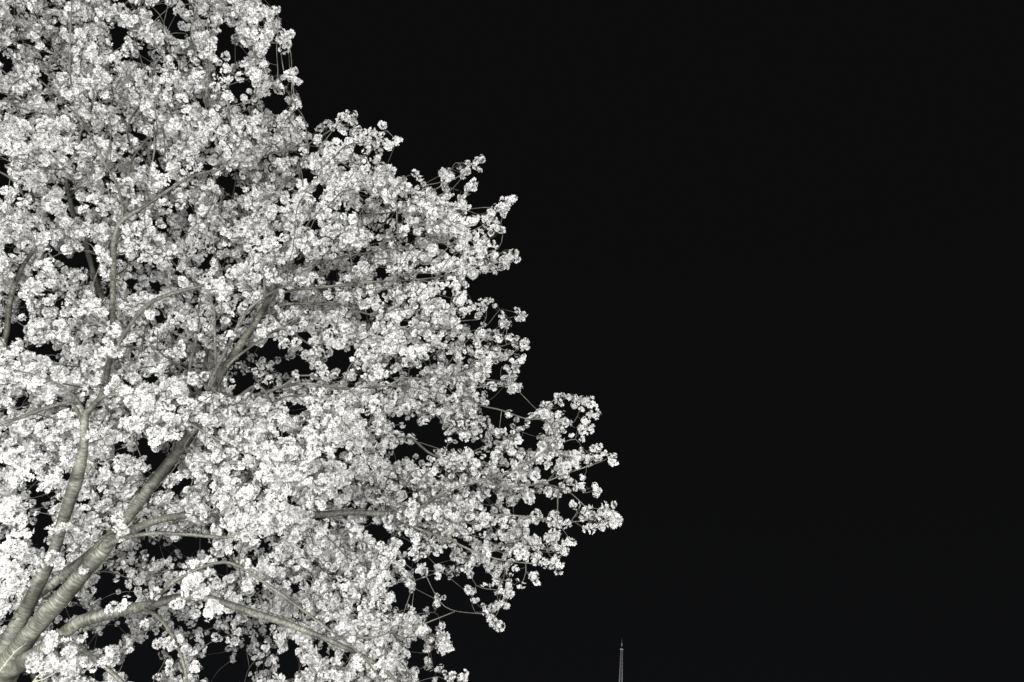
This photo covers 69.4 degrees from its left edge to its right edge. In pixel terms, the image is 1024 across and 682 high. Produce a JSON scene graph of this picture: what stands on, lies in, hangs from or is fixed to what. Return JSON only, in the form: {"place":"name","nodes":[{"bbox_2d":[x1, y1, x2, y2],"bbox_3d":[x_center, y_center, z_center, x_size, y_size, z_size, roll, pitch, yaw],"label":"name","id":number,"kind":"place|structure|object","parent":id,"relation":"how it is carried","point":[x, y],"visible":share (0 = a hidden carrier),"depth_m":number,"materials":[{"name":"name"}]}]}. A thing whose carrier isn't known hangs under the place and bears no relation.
{"place":"outdoors","nodes":[
{"label":"outdoors","id":0,"kind":"place"},
{"bbox_2d":[0,0,1023,681],"label":"sky","id":1,"kind":"structure","parent":0,"point":[776,247],"materials":[{"name":"black"}]},
{"bbox_3d":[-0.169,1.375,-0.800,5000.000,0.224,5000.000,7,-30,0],"label":"ground","id":2,"kind":"structure","parent":0,"visible":0},
{"bbox_2d":[0,0,622,681],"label":"cherry tree","id":3,"kind":"object","parent":2,"relation":"on","point":[28,644],"visible":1,"depth_m":5.37,"materials":[{"name":"white plant"}]},
{"bbox_2d":[619,642,623,681],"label":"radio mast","id":4,"kind":"object","parent":2,"relation":"on","point":[621,650],"visible":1,"depth_m":392.75,"materials":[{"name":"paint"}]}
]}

